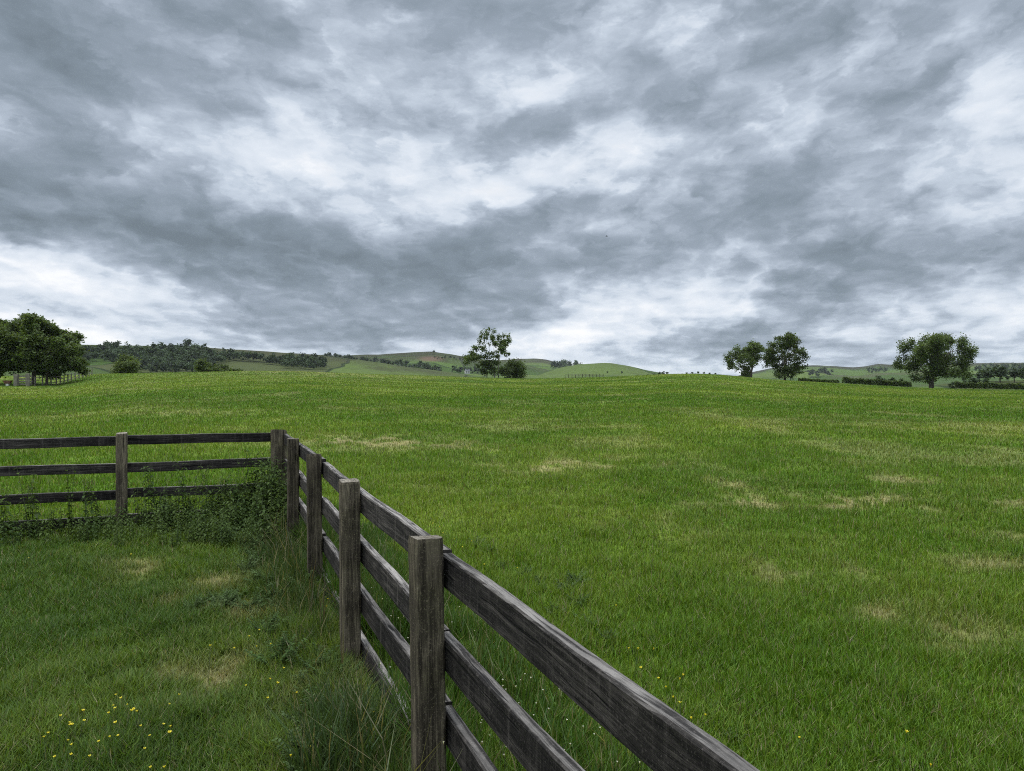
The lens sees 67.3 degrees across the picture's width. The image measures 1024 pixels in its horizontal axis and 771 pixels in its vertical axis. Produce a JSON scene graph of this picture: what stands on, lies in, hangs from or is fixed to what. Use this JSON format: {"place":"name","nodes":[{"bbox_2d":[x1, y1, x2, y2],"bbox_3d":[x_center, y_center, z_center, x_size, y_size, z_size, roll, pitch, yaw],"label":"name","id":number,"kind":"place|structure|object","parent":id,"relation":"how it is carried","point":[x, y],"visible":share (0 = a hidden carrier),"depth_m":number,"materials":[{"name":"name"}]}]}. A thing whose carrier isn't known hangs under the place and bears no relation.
{"place":"outdoors","nodes":[
{"label":"outdoors","id":0,"kind":"place"},
{"bbox_2d":[0,519,410,770],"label":"lawn grass","id":1,"kind":"structure","parent":0,"point":[30,722],"depth_m":4.72,"materials":[{"name":"plant"}]},
{"bbox_2d":[4,345,487,377],"bbox_3d":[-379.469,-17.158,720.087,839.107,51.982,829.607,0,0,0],"label":"hill","id":2,"kind":"structure","parent":0,"point":[99,365],"depth_m":762.21,"materials":[{"name":"plant"}]},
{"bbox_2d":[81,340,254,372],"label":"woodland","id":3,"kind":"object","parent":2,"relation":"on","point":[162,359],"visible":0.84,"depth_m":710.69,"materials":[{"name":"plant"}]},
{"bbox_2d":[251,351,327,368],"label":"woodland","id":4,"kind":"object","parent":2,"relation":"on","point":[315,360],"visible":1,"depth_m":745.23,"materials":[{"name":"plant"}]},
{"bbox_2d":[323,352,549,378],"bbox_3d":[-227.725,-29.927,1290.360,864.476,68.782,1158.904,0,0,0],"label":"hill","id":5,"kind":"structure","parent":0,"point":[446,364],"depth_m":1368.13,"materials":[{"name":"plant"}]},
{"bbox_2d":[327,352,441,370],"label":"woodland","id":6,"kind":"object","parent":5,"relation":"on","point":[420,364],"visible":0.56,"depth_m":1170.33,"materials":[{"name":"plant"}]},
{"bbox_2d":[452,365,484,372],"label":"woodland","id":7,"kind":"object","parent":5,"relation":"on","point":[456,369],"visible":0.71,"depth_m":1107.98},
{"bbox_2d":[0,371,1023,770],"bbox_3d":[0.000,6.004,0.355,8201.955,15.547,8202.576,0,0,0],"label":"ground","id":8,"kind":"structure","parent":0,"point":[562,413],"depth_m":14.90,"materials":[{"name":"plant"}]},
{"bbox_2d":[0,489,11,536],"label":"nettle","id":9,"kind":"object","parent":8,"relation":"on","point":[3,512],"visible":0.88,"depth_m":8.58,"materials":[{"name":"green plant"}]},
{"bbox_2d":[0,512,19,545],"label":"nettle","id":10,"kind":"object","parent":8,"relation":"on","point":[10,531],"visible":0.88,"depth_m":8.13,"materials":[{"name":"green plant"}]},
{"bbox_2d":[10,506,31,538],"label":"nettle","id":11,"kind":"object","parent":8,"relation":"on","point":[14,514],"visible":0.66,"depth_m":8.51,"materials":[{"name":"green plant"}]},
{"bbox_2d":[13,374,31,385],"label":"hurdle","id":12,"kind":"object","parent":8,"relation":"on","point":[16,379],"visible":0.88,"depth_m":116.81,"materials":[{"name":"grey wood"}]},
{"bbox_2d":[13,466,43,536],"bbox_3d":[-5.341,1.317,8.541,0.304,0.907,0.298,-7,4,-21],"label":"nettle","id":13,"kind":"object","parent":8,"relation":"on","point":[32,496],"visible":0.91,"depth_m":8.54,"materials":[{"name":"green plant"}]},
{"bbox_2d":[21,480,42,535],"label":"nettle","id":14,"kind":"object","parent":8,"relation":"on","point":[30,507],"visible":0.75,"depth_m":8.63,"materials":[{"name":"green plant"}]},
{"bbox_2d":[25,518,41,540],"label":"nettle","id":15,"kind":"object","parent":8,"relation":"on","point":[30,533],"visible":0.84,"depth_m":8.35,"materials":[{"name":"green plant"}]},
{"bbox_2d":[0,309,86,384],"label":"broadleaf tree","id":16,"kind":"object","parent":8,"relation":"on","point":[22,340],"visible":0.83,"depth_m":119.18,"materials":[{"name":"green plant"}]},
{"bbox_2d":[39,514,52,544],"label":"nettle","id":17,"kind":"object","parent":8,"relation":"on","point":[46,539],"visible":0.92,"depth_m":8.25,"materials":[{"name":"green plant"}]},
{"bbox_2d":[46,499,65,533],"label":"nettle","id":18,"kind":"object","parent":8,"relation":"on","point":[51,526],"visible":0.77,"depth_m":8.77,"materials":[{"name":"green plant"}]},
{"bbox_2d":[34,333,90,384],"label":"broadleaf tree","id":19,"kind":"object","parent":8,"relation":"on","point":[60,357],"visible":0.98,"depth_m":119.33,"materials":[{"name":"green plant"}]},
{"bbox_2d":[34,368,92,385],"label":"rail fence","id":20,"kind":"object","parent":8,"relation":"on","point":[63,378],"visible":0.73,"depth_m":127.93,"materials":[{"name":"grey wood"}]},
{"bbox_2d":[63,467,77,532],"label":"nettle","id":21,"kind":"object","parent":8,"relation":"on","point":[69,513],"visible":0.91,"depth_m":8.84,"materials":[{"name":"green plant"}]},
{"bbox_2d":[76,507,92,536],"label":"nettle","id":22,"kind":"object","parent":8,"relation":"on","point":[86,520],"visible":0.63,"depth_m":8.60,"materials":[{"name":"green plant"}]},
{"bbox_2d":[79,488,97,529],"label":"nettle","id":23,"kind":"object","parent":8,"relation":"on","point":[85,503],"visible":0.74,"depth_m":8.80,"materials":[{"name":"green plant"}]},
{"bbox_2d":[80,477,104,527],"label":"nettle","id":24,"kind":"object","parent":8,"relation":"on","point":[97,509],"visible":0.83,"depth_m":8.94,"materials":[{"name":"green plant"}]},
{"bbox_2d":[102,515,111,541],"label":"nettle","id":25,"kind":"object","parent":8,"relation":"on","point":[106,529],"visible":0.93,"depth_m":8.36,"materials":[{"name":"green plant"}]},
{"bbox_2d":[101,507,116,538],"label":"nettle","id":26,"kind":"object","parent":8,"relation":"on","point":[112,522],"visible":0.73,"depth_m":8.54,"materials":[{"name":"green plant"}]},
{"bbox_2d":[107,500,124,527],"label":"nettle","id":27,"kind":"object","parent":8,"relation":"on","point":[116,514],"visible":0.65,"depth_m":8.83,"materials":[{"name":"green plant"}]},
{"bbox_2d":[113,521,125,546],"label":"nettle","id":28,"kind":"object","parent":8,"relation":"on","point":[116,540],"visible":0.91,"depth_m":8.01,"materials":[{"name":"green plant"}]},
{"bbox_2d":[108,351,141,373],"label":"bush","id":29,"kind":"object","parent":8,"relation":"on","point":[127,364],"visible":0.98,"depth_m":171.57,"materials":[{"name":"green plant"}]},
{"bbox_2d":[131,485,152,527],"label":"nettle","id":30,"kind":"object","parent":8,"relation":"on","point":[137,515],"visible":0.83,"depth_m":8.92,"materials":[{"name":"green plant"}]},
{"bbox_2d":[141,502,153,527],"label":"nettle","id":31,"kind":"object","parent":8,"relation":"on","point":[149,520],"visible":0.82,"depth_m":8.89,"materials":[{"name":"green plant"}]},
{"bbox_2d":[141,466,159,522],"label":"nettle","id":32,"kind":"object","parent":8,"relation":"on","point":[153,500],"visible":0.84,"depth_m":9.07,"materials":[{"name":"green plant"}]},
{"bbox_2d":[150,504,168,534],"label":"nettle","id":33,"kind":"object","parent":8,"relation":"on","point":[161,518],"visible":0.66,"depth_m":8.51,"materials":[{"name":"green plant"}]},
{"bbox_2d":[157,518,168,545],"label":"nettle","id":34,"kind":"object","parent":8,"relation":"on","point":[165,536],"visible":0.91,"depth_m":8.04,"materials":[{"name":"green plant"}]},
{"bbox_2d":[165,498,177,526],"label":"nettle","id":35,"kind":"object","parent":8,"relation":"on","point":[171,513],"visible":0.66,"depth_m":8.84,"materials":[{"name":"green plant"}]},
{"bbox_2d":[174,525,182,547],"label":"nettle","id":36,"kind":"object","parent":8,"relation":"on","point":[177,535],"visible":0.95,"depth_m":7.99,"materials":[{"name":"green plant"}]},
{"bbox_2d":[169,456,191,517],"bbox_3d":[-3.878,1.259,9.063,0.265,0.928,0.278,0,0,-8],"label":"nettle","id":37,"kind":"object","parent":8,"relation":"on","point":[180,490],"visible":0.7,"depth_m":9.04,"materials":[{"name":"green plant"}]},
{"bbox_2d":[176,486,194,527],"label":"nettle","id":38,"kind":"object","parent":8,"relation":"on","point":[189,498],"visible":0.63,"depth_m":9.00,"materials":[{"name":"green plant"}]},
{"bbox_2d":[185,517,199,545],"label":"nettle","id":39,"kind":"object","parent":8,"relation":"on","point":[188,537],"visible":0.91,"depth_m":8.11,"materials":[{"name":"green plant"}]},
{"bbox_2d":[182,594,207,611],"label":"thistle","id":40,"kind":"object","parent":8,"relation":"on","point":[196,601],"visible":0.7,"depth_m":5.82,"materials":[{"name":"green plant"}]},
{"bbox_2d":[185,463,210,520],"bbox_3d":[-3.762,1.319,9.202,0.340,0.788,0.226,0,0,-24],"label":"nettle","id":41,"kind":"object","parent":8,"relation":"on","point":[198,496],"visible":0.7,"depth_m":9.17,"materials":[{"name":"green plant"}]},
{"bbox_2d":[198,503,212,532],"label":"nettle","id":42,"kind":"object","parent":8,"relation":"on","point":[209,511],"visible":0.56,"depth_m":8.62,"materials":[{"name":"green plant"}]},
{"bbox_2d":[202,516,216,547],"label":"nettle","id":43,"kind":"object","parent":8,"relation":"on","point":[212,537],"visible":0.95,"depth_m":8.11,"materials":[{"name":"green plant"}]},
{"bbox_2d":[200,589,236,611],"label":"thistle","id":44,"kind":"object","parent":8,"relation":"on","point":[225,599],"visible":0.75,"depth_m":5.84,"materials":[{"name":"green plant"}]},
{"bbox_2d":[193,358,245,371],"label":"bush","id":45,"kind":"object","parent":8,"relation":"on","point":[201,365],"visible":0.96,"depth_m":169.14,"materials":[{"name":"green plant"}]},
{"bbox_2d":[212,471,233,518],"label":"nettle","id":46,"kind":"object","parent":8,"relation":"on","point":[221,490],"visible":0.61,"depth_m":9.21,"materials":[{"name":"green plant"}]},
{"bbox_2d":[207,588,239,605],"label":"thistle","id":47,"kind":"object","parent":8,"relation":"on","point":[224,596],"visible":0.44,"depth_m":5.96,"materials":[{"name":"green plant"}]},
{"bbox_2d":[216,481,235,519],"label":"nettle","id":48,"kind":"object","parent":8,"relation":"on","point":[223,499],"visible":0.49,"depth_m":9.15,"materials":[{"name":"green plant"}]},
{"bbox_2d":[224,496,244,527],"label":"nettle","id":49,"kind":"object","parent":8,"relation":"on","point":[234,513],"visible":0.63,"depth_m":8.67,"materials":[{"name":"green plant"}]},
{"bbox_2d":[232,521,244,547],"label":"nettle","id":50,"kind":"object","parent":8,"relation":"on","point":[236,529],"visible":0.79,"depth_m":8.04,"materials":[{"name":"green plant"}]},
{"bbox_2d":[234,458,249,507],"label":"nettle","id":51,"kind":"object","parent":8,"relation":"on","point":[243,483],"visible":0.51,"depth_m":9.49,"materials":[{"name":"green plant"}]},
{"bbox_2d":[231,552,261,572],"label":"thistle","id":52,"kind":"object","parent":8,"relation":"on","point":[250,565],"visible":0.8,"depth_m":6.93,"materials":[{"name":"green plant"}]},
{"bbox_2d":[240,510,255,537],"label":"nettle","id":53,"kind":"object","parent":8,"relation":"on","point":[245,519],"visible":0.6,"depth_m":8.37,"materials":[{"name":"green plant"}]},
{"bbox_2d":[243,446,258,499],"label":"nettle","id":54,"kind":"object","parent":8,"relation":"on","point":[248,482],"visible":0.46,"depth_m":9.55,"materials":[{"name":"green plant"}]},
{"bbox_2d":[235,543,268,561],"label":"thistle","id":55,"kind":"object","parent":8,"relation":"on","point":[249,553],"visible":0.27,"depth_m":7.32,"materials":[{"name":"green plant"}]},
{"bbox_2d":[240,594,267,612],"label":"thistle","id":56,"kind":"object","parent":8,"relation":"on","point":[257,603],"visible":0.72,"depth_m":5.83,"materials":[{"name":"green plant"}]},
{"bbox_2d":[252,498,262,530],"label":"nettle","id":57,"kind":"object","parent":8,"relation":"on","point":[256,504],"visible":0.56,"depth_m":8.63,"materials":[{"name":"green plant"}]},
{"bbox_2d":[246,460,269,506],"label":"nettle","id":58,"kind":"object","parent":8,"relation":"on","point":[255,481],"visible":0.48,"depth_m":9.37,"materials":[{"name":"green plant"}]},
{"bbox_2d":[250,474,271,521],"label":"nettle","id":59,"kind":"object","parent":8,"relation":"on","point":[261,493],"visible":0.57,"depth_m":8.80,"materials":[{"name":"green plant"}]},
{"bbox_2d":[256,512,268,539],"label":"nettle","id":60,"kind":"object","parent":8,"relation":"on","point":[262,527],"visible":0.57,"depth_m":7.98,"materials":[{"name":"green plant"}]},
{"bbox_2d":[257,497,273,539],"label":"nettle","id":61,"kind":"object","parent":8,"relation":"on","point":[265,516],"visible":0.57,"depth_m":8.01,"materials":[{"name":"green plant"}]},
{"bbox_2d":[246,611,288,638],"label":"thistle","id":62,"kind":"object","parent":8,"relation":"on","point":[269,624],"visible":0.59,"depth_m":5.21,"materials":[{"name":"green plant"}]},
{"bbox_2d":[259,464,276,521],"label":"nettle","id":63,"kind":"object","parent":8,"relation":"on","point":[262,483],"visible":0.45,"depth_m":8.77,"materials":[{"name":"green plant"}]},
{"bbox_2d":[266,513,282,540],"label":"nettle","id":64,"kind":"object","parent":8,"relation":"on","point":[274,525],"visible":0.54,"depth_m":7.91,"materials":[{"name":"green plant"}]},
{"bbox_2d":[255,574,294,596],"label":"thistle","id":65,"kind":"object","parent":8,"relation":"on","point":[273,586],"visible":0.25,"depth_m":6.13,"materials":[{"name":"green plant"}]},
{"bbox_2d":[264,494,286,530],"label":"nettle","id":66,"kind":"object","parent":8,"relation":"on","point":[278,505],"visible":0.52,"depth_m":8.37,"materials":[{"name":"green plant"}]},
{"bbox_2d":[267,483,283,523],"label":"nettle","id":67,"kind":"object","parent":8,"relation":"on","point":[271,493],"visible":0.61,"depth_m":8.40,"materials":[{"name":"green plant"}]},
{"bbox_2d":[244,631,308,668],"bbox_3d":[-1.421,1.621,4.686,0.354,0.228,0.304,0,0,17],"label":"thistle","id":68,"kind":"object","parent":8,"relation":"on","point":[280,648],"visible":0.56,"depth_m":4.70,"materials":[{"name":"green plant"}]},
{"bbox_2d":[266,471,286,521],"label":"nettle","id":69,"kind":"object","parent":8,"relation":"on","point":[271,497],"visible":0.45,"depth_m":8.73,"materials":[{"name":"green plant"}]},
{"bbox_2d":[272,724,333,769],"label":"thistle","id":70,"kind":"object","parent":8,"relation":"on","point":[290,738],"visible":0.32,"depth_m":3.42,"materials":[{"name":"green plant"}]},
{"bbox_2d":[281,693,333,726],"bbox_3d":[-1.004,1.666,3.882,0.244,0.157,0.323,0,0,19],"label":"thistle","id":71,"kind":"object","parent":8,"relation":"on","point":[283,713],"visible":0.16,"depth_m":3.84,"materials":[{"name":"green plant"}]},
{"bbox_2d":[292,669,324,691],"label":"thistle","id":72,"kind":"object","parent":8,"relation":"on","point":[303,677],"visible":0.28,"depth_m":4.30,"materials":[{"name":"green plant"}]},
{"bbox_2d":[283,644,340,674],"bbox_3d":[-1.153,1.633,4.590,0.317,0.215,0.353,0,1,44],"label":"thistle","id":73,"kind":"object","parent":8,"relation":"on","point":[306,661],"visible":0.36,"depth_m":4.54,"materials":[{"name":"green plant"}]},
{"bbox_2d":[300,687,338,713],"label":"thistle","id":74,"kind":"object","parent":8,"relation":"on","point":[315,698],"visible":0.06,"depth_m":3.93,"materials":[{"name":"green plant"}]},
{"bbox_2d":[248,650,410,770],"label":"tussock","id":75,"kind":"object","parent":8,"relation":"on","point":[339,760],"visible":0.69,"depth_m":3.38,"materials":[{"name":"green plant"}]},
{"bbox_2d":[304,656,364,684],"bbox_3d":[-1.033,1.653,4.371,0.288,0.185,0.381,0,0,27],"label":"thistle","id":76,"kind":"object","parent":8,"relation":"on","point":[313,668],"visible":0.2,"depth_m":4.41,"materials":[{"name":"green plant"}]},
{"bbox_2d":[243,523,431,770],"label":"long grass","id":77,"kind":"structure","parent":8,"relation":"on","point":[299,591],"depth_m":4.96,"materials":[{"name":"plant"}]},
{"bbox_2d":[310,716,396,760],"bbox_3d":[-0.714,1.631,3.417,0.325,0.244,0.379,0,1,-41],"label":"thistle","id":78,"kind":"object","parent":8,"relation":"on","point":[340,741],"visible":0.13,"depth_m":3.41,"materials":[{"name":"green plant"}]},
{"bbox_2d":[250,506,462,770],"bbox_3d":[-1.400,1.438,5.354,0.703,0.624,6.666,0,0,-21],"label":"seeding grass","id":79,"kind":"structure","parent":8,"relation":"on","point":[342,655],"depth_m":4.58,"materials":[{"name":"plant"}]},
{"bbox_2d":[0,429,759,770],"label":"timber fence","id":80,"kind":"object","parent":8,"relation":"on","point":[648,729],"visible":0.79,"depth_m":2.95,"materials":[{"name":"grey wood"}]},
{"bbox_2d":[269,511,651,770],"bbox_3d":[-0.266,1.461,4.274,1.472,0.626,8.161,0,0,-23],"label":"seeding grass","id":81,"kind":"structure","parent":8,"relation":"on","point":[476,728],"depth_m":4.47,"materials":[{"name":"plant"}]},
{"bbox_2d":[278,487,652,770],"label":"long grass","id":82,"kind":"structure","parent":8,"relation":"on","point":[460,630],"depth_m":4.29,"materials":[{"name":"plant"}]},
{"bbox_2d":[462,327,511,377],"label":"broadleaf tree","id":83,"kind":"object","parent":8,"relation":"on","point":[472,356],"visible":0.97,"depth_m":212.20,"materials":[{"name":"green plant"}]},
{"bbox_2d":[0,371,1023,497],"bbox_3d":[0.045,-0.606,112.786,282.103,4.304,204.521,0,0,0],"label":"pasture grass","id":84,"kind":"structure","parent":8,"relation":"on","point":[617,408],"depth_m":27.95,"materials":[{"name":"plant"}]},
{"bbox_2d":[497,358,527,377],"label":"bush","id":85,"kind":"object","parent":8,"relation":"on","point":[516,370],"visible":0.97,"depth_m":212.70,"materials":[{"name":"green plant"}]},
{"bbox_2d":[555,576,582,591],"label":"thistle","id":86,"kind":"object","parent":8,"relation":"on","point":[573,584],"visible":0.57,"depth_m":6.48,"materials":[{"name":"green plant"}]},
{"bbox_2d":[564,569,591,583],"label":"thistle","id":87,"kind":"object","parent":8,"relation":"on","point":[572,577],"visible":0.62,"depth_m":6.66,"materials":[{"name":"green plant"}]},
{"bbox_2d":[596,628,616,642],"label":"thistle","id":88,"kind":"object","parent":8,"relation":"on","point":[607,632],"visible":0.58,"depth_m":5.17,"materials":[{"name":"green plant"}]},
{"bbox_2d":[722,338,767,376],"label":"broadleaf tree","id":89,"kind":"object","parent":8,"relation":"on","point":[751,355],"visible":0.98,"depth_m":205.35,"materials":[{"name":"green plant"}]},
{"bbox_2d":[759,332,810,379],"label":"broadleaf tree","id":90,"kind":"object","parent":8,"relation":"on","point":[788,342],"visible":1,"depth_m":203.14,"materials":[{"name":"green plant"}]},
{"bbox_2d":[798,377,839,382],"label":"hedge","id":91,"kind":"object","parent":8,"relation":"on","point":[818,380],"visible":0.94,"depth_m":212.55,"materials":[{"name":"green plant"}]},
{"bbox_2d":[842,377,911,386],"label":"hedge","id":92,"kind":"object","parent":8,"relation":"on","point":[875,381],"visible":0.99,"depth_m":206.91,"materials":[{"name":"green plant"}]},
{"bbox_2d":[890,332,978,387],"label":"broadleaf tree","id":93,"kind":"object","parent":8,"relation":"on","point":[933,348],"visible":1,"depth_m":188.22,"materials":[{"name":"green plant"}]},
{"bbox_2d":[954,381,1023,389],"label":"hedge","id":94,"kind":"object","parent":8,"relation":"on","point":[977,385],"visible":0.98,"depth_m":197.04,"materials":[{"name":"green plant"}]},
{"bbox_2d":[0,0,1023,375],"label":"sky","id":95,"kind":"structure","parent":0,"point":[341,177],"materials":[{"name":"grey"}]},
{"bbox_2d":[500,358,558,369],"bbox_3d":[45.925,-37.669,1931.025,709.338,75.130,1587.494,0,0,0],"label":"hill","id":96,"kind":"structure","parent":0,"point":[540,363],"depth_m":2062.00,"materials":[{"name":"plant"}]},
{"bbox_2d":[550,359,581,367],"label":"woodland","id":97,"kind":"object","parent":96,"relation":"on","point":[563,363],"visible":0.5,"depth_m":1859.22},
{"bbox_2d":[536,363,658,378],"bbox_3d":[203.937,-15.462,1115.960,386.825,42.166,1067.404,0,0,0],"label":"hill","id":98,"kind":"structure","parent":0,"point":[612,369],"depth_m":1156.40,"materials":[{"name":"plant"}]},
{"bbox_2d":[738,363,1023,386],"bbox_3d":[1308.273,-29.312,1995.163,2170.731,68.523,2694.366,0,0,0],"label":"hill","id":99,"kind":"structure","parent":0,"point":[839,373],"depth_m":1687.59,"materials":[{"name":"plant"}]},
{"bbox_2d":[800,367,833,375],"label":"woodland","id":100,"kind":"object","parent":99,"relation":"on","point":[819,370],"visible":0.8,"depth_m":1759.79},
{"bbox_2d":[866,366,887,372],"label":"woodland","id":101,"kind":"object","parent":99,"relation":"on","point":[876,369],"visible":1,"depth_m":1844.55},
{"bbox_2d":[974,362,1023,371],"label":"woodland","id":102,"kind":"object","parent":99,"relation":"on","point":[1015,365],"visible":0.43,"depth_m":1632.46,"materials":[{"name":"plant"}]},
{"bbox_2d":[918,380,1023,389],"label":"hill","id":103,"kind":"structure","parent":0,"point":[948,386],"depth_m":318.45,"materials":[{"name":"plant"}]},
{"bbox_2d":[943,364,1022,380],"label":"woodland","id":104,"kind":"object","parent":103,"relation":"on","point":[978,374],"visible":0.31,"depth_m":327.52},
{"bbox_2d":[980,370,993,378],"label":"broadleaf tree","id":105,"kind":"object","parent":103,"relation":"on","point":[987,374],"visible":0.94,"depth_m":320.03,"materials":[{"name":"green plant"}]},
{"bbox_2d":[992,365,1007,382],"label":"broadleaf tree","id":106,"kind":"object","parent":103,"relation":"on","point":[1000,371],"visible":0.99,"depth_m":315.95,"materials":[{"name":"green plant"}]},
{"bbox_2d":[1005,368,1020,382],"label":"broadleaf tree","id":107,"kind":"object","parent":103,"relation":"on","point":[1014,371],"visible":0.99,"depth_m":310.72,"materials":[{"name":"green plant"}]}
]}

